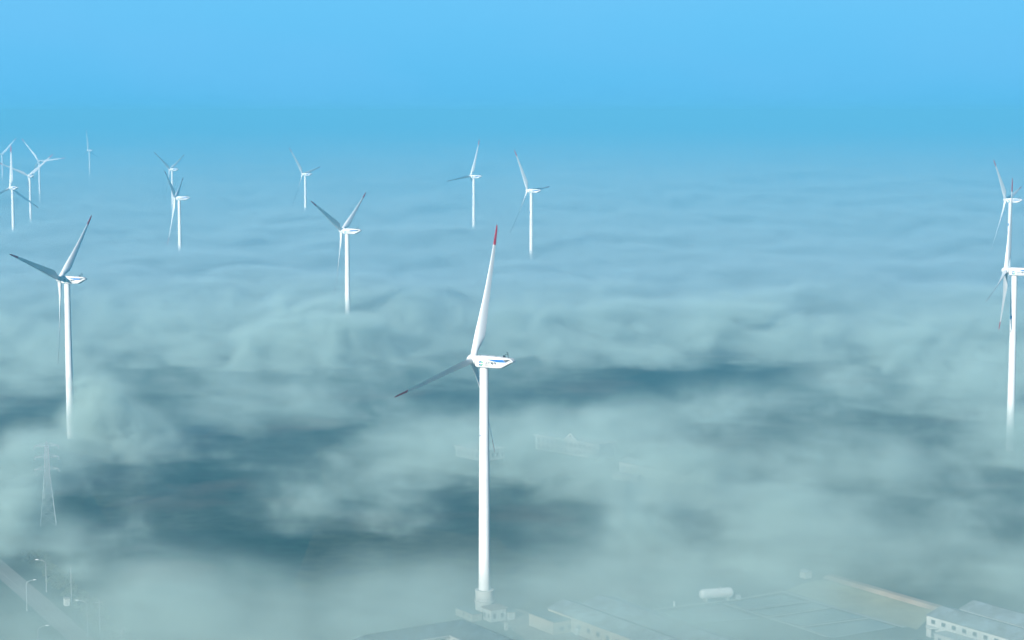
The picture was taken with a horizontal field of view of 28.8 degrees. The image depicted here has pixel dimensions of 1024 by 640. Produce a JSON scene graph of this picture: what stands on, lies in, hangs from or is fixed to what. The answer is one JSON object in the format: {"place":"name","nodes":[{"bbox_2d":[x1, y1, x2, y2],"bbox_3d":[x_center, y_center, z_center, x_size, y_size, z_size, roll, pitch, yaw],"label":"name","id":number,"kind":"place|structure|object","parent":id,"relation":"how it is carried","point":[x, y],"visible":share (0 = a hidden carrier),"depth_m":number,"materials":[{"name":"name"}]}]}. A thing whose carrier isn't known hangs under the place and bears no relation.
{"place":"outdoors","nodes":[
{"label":"outdoors","id":0,"kind":"place"},
{"bbox_2d":[0,559,93,639],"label":"road","id":1,"kind":"structure","parent":0,"point":[72,627],"depth_m":649.66,"materials":[{"name":"grey asphalt"}]},
{"bbox_2d":[1,572,77,639],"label":"road marking","id":2,"kind":"object","parent":1,"relation":"on","point":[38,604],"visible":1,"depth_m":649.65,"materials":[{"name":"paint"}]},
{"bbox_2d":[354,619,513,639],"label":"hip roofed house","id":3,"kind":"structure","parent":0,"point":[460,629],"depth_m":580.81,"materials":[{"name":"white paint"}]},
{"bbox_2d":[0,121,1023,639],"bbox_3d":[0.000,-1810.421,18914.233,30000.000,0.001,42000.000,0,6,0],"label":"ground","id":4,"kind":"structure","parent":0,"point":[790,339],"depth_m":1251.10,"materials":[{"name":"white"}]},
{"bbox_2d":[0,138,15,190],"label":"wind turbine","id":5,"kind":"object","parent":4,"relation":"on","point":[2,154],"visible":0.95,"depth_m":4034.24,"materials":[{"name":"white paint"}]},
{"bbox_2d":[0,146,38,261],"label":"wind turbine","id":6,"kind":"object","parent":4,"relation":"on","point":[13,189],"visible":0.99,"depth_m":2141.93,"materials":[{"name":"white paint"}]},
{"bbox_2d":[0,154,52,236],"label":"wind turbine","id":7,"kind":"object","parent":4,"relation":"on","point":[29,176],"visible":0.99,"depth_m":2560.65,"materials":[{"name":"white paint"}]},
{"bbox_2d":[26,579,36,610],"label":"street lamp","id":8,"kind":"object","parent":4,"relation":"on","point":[26,596],"visible":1,"depth_m":642.25,"materials":[{"name":"metal"}]},
{"bbox_2d":[22,139,62,209],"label":"wind turbine","id":9,"kind":"object","parent":4,"relation":"on","point":[38,164],"visible":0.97,"depth_m":3288.82,"materials":[{"name":"white paint"}]},
{"bbox_2d":[34,440,58,525],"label":"lattice pylon","id":10,"kind":"object","parent":4,"relation":"on","point":[44,466],"visible":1,"depth_m":774.41,"materials":[{"name":"metal"}]},
{"bbox_2d":[10,215,91,438],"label":"wind turbine","id":11,"kind":"object","parent":4,"relation":"on","point":[66,281],"visible":1,"depth_m":976.09,"materials":[{"name":"white paint"}]},
{"bbox_2d":[63,597,70,605],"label":"utility kiosk","id":12,"kind":"object","parent":4,"relation":"on","point":[66,601],"visible":1,"depth_m":649.02,"materials":[{"name":"white paint"}]},
{"bbox_2d":[20,548,135,639],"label":"roadside scrub","id":13,"kind":"object","parent":4,"relation":"on","point":[52,567],"visible":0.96,"depth_m":660.94,"materials":[{"name":"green plant"}]},
{"bbox_2d":[85,132,98,184],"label":"wind turbine","id":14,"kind":"object","parent":4,"relation":"on","point":[89,161],"visible":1,"depth_m":4403.77,"materials":[{"name":"white paint"}]},
{"bbox_2d":[154,152,183,226],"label":"wind turbine","id":15,"kind":"object","parent":4,"relation":"on","point":[171,168],"visible":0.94,"depth_m":2793.58,"materials":[{"name":"white paint"}]},
{"bbox_2d":[164,171,189,281],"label":"wind turbine","id":16,"kind":"object","parent":4,"relation":"on","point":[176,196],"visible":1,"depth_m":1884.11,"materials":[{"name":"white paint"}]},
{"bbox_2d":[289,148,318,237],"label":"wind turbine","id":17,"kind":"object","parent":4,"relation":"on","point":[307,173],"visible":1,"depth_m":2556.52,"materials":[{"name":"white paint"}]},
{"bbox_2d":[311,192,365,353],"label":"wind turbine","id":18,"kind":"object","parent":4,"relation":"on","point":[345,230],"visible":1,"depth_m":1321.66,"materials":[{"name":"white paint"}]},
{"bbox_2d":[394,225,515,617],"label":"wind turbine","id":19,"kind":"object","parent":4,"relation":"on","point":[484,593],"visible":0.98,"depth_m":631.19,"materials":[{"name":"white paint"}]},
{"bbox_2d":[449,139,481,255],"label":"wind turbine","id":20,"kind":"object","parent":4,"relation":"on","point":[471,176],"visible":1,"depth_m":2223.13,"materials":[{"name":"white paint"}]},
{"bbox_2d":[455,606,482,621],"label":"annex","id":21,"kind":"object","parent":4,"relation":"on","point":[469,614],"visible":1,"depth_m":631.84,"materials":[{"name":"white"}]},
{"bbox_2d":[454,442,505,460],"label":"apartment block","id":22,"kind":"structure","parent":4,"relation":"on","point":[468,450],"depth_m":924.58,"materials":[{"name":"white paint"}]},
{"bbox_2d":[480,603,507,622],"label":"white house","id":23,"kind":"structure","parent":4,"relation":"on","point":[494,612],"depth_m":629.61,"materials":[{"name":"paint"}]},
{"bbox_2d":[504,621,508,629],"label":"gate post","id":24,"kind":"object","parent":4,"relation":"on","point":[506,625],"visible":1,"depth_m":618.36,"materials":[{"name":"white paint"}]},
{"bbox_2d":[511,150,549,284],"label":"wind turbine","id":25,"kind":"object","parent":4,"relation":"on","point":[533,190],"visible":1,"depth_m":1852.09,"materials":[{"name":"white paint"}]},
{"bbox_2d":[499,609,589,639],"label":"yard","id":26,"kind":"structure","parent":4,"relation":"on","point":[519,624],"depth_m":617.12,"materials":[{"name":"grey concrete"}]},
{"bbox_2d":[506,610,515,619],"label":"white hut","id":27,"kind":"object","parent":26,"relation":"on","point":[510,614],"visible":1,"depth_m":631.44,"materials":[{"name":"paint"}]},
{"bbox_2d":[529,609,570,634],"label":"beige outbuilding","id":28,"kind":"structure","parent":26,"relation":"on","point":[550,622],"depth_m":616.57,"materials":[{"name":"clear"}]},
{"bbox_2d":[548,599,682,639],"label":"warehouse","id":29,"kind":"structure","parent":26,"relation":"on","point":[590,622],"depth_m":606.36,"materials":[{"name":"white metal"}]},
{"bbox_2d":[612,472,641,481],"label":"shed","id":30,"kind":"structure","parent":4,"relation":"on","point":[622,476],"depth_m":868.81,"materials":[{"name":"white paint"}]},
{"bbox_2d":[618,457,702,485],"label":"long shed","id":31,"kind":"structure","parent":4,"relation":"on","point":[667,473],"depth_m":871.48,"materials":[{"name":"white paint"}]},
{"bbox_2d":[699,586,733,601],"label":"storage tank","id":32,"kind":"object","parent":4,"relation":"on","point":[726,593],"visible":1,"depth_m":654.50,"materials":[{"name":"white metal"}]},
{"bbox_2d":[735,594,740,598],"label":"pump cabinet","id":33,"kind":"object","parent":4,"relation":"on","point":[737,596],"visible":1,"depth_m":657.84,"materials":[{"name":"metal"}]},
{"bbox_2d":[933,630,975,639],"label":"front annex","id":34,"kind":"object","parent":4,"relation":"on","point":[944,635],"visible":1,"depth_m":598.44,"materials":[{"name":"white paint"}]},
{"bbox_2d":[925,606,1023,639],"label":"white hall","id":35,"kind":"structure","parent":4,"relation":"on","point":[961,622],"depth_m":599.04,"materials":[{"name":"paint"}]},
{"bbox_2d":[931,629,934,638],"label":"door","id":36,"kind":"structure","parent":35,"relation":"in","point":[932,630],"depth_m":609.00,"materials":[{"name":"grey glass"}]},
{"bbox_2d":[959,600,1023,627],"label":"hall","id":37,"kind":"structure","parent":4,"relation":"on","point":[1004,615],"depth_m":611.63,"materials":[{"name":"white paint"}]},
{"bbox_2d":[986,179,1023,450],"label":"wind turbine","id":38,"kind":"object","parent":4,"relation":"on","point":[1014,272],"visible":1,"depth_m":941.49,"materials":[{"name":"white paint"}]},
{"bbox_2d":[992,160,1022,307],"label":"wind turbine","id":39,"kind":"object","parent":4,"relation":"on","point":[1008,201],"visible":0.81,"depth_m":1633.86,"materials":[{"name":"white paint"}]},
{"bbox_2d":[0,0,1023,120],"label":"sky","id":40,"kind":"structure","parent":0,"point":[61,60],"materials":[{"name":"blue"}]},
{"bbox_2d":[533,431,615,459],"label":"school building","id":41,"kind":"structure","parent":0,"point":[579,446],"depth_m":933.93,"materials":[{"name":"white paint"}]},
{"bbox_2d":[582,595,738,639],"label":"warehouse","id":42,"kind":"structure","parent":0,"point":[656,620],"depth_m":610.36,"materials":[{"name":"grey metal"}]},
{"bbox_2d":[661,595,893,637],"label":"settling ponds","id":43,"kind":"structure","parent":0,"point":[717,613],"depth_m":636.75,"materials":[{"name":"liquid"}]},
{"bbox_2d":[652,591,904,636],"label":"path","id":44,"kind":"structure","parent":0,"point":[802,627],"depth_m":643.97,"materials":[{"name":"concrete"}]},
{"bbox_2d":[799,568,811,578],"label":"pump house","id":45,"kind":"structure","parent":0,"point":[805,574],"depth_m":687.28,"materials":[{"name":"white paint"}]},
{"bbox_2d":[786,579,932,628],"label":"field","id":46,"kind":"structure","parent":0,"point":[860,601],"depth_m":653.64,"materials":[{"name":"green plant"}]},
{"bbox_2d":[823,574,940,609],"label":"earth bank","id":47,"kind":"structure","parent":0,"point":[885,593],"depth_m":664.62,"materials":[{"name":"beige soil"}]}
]}

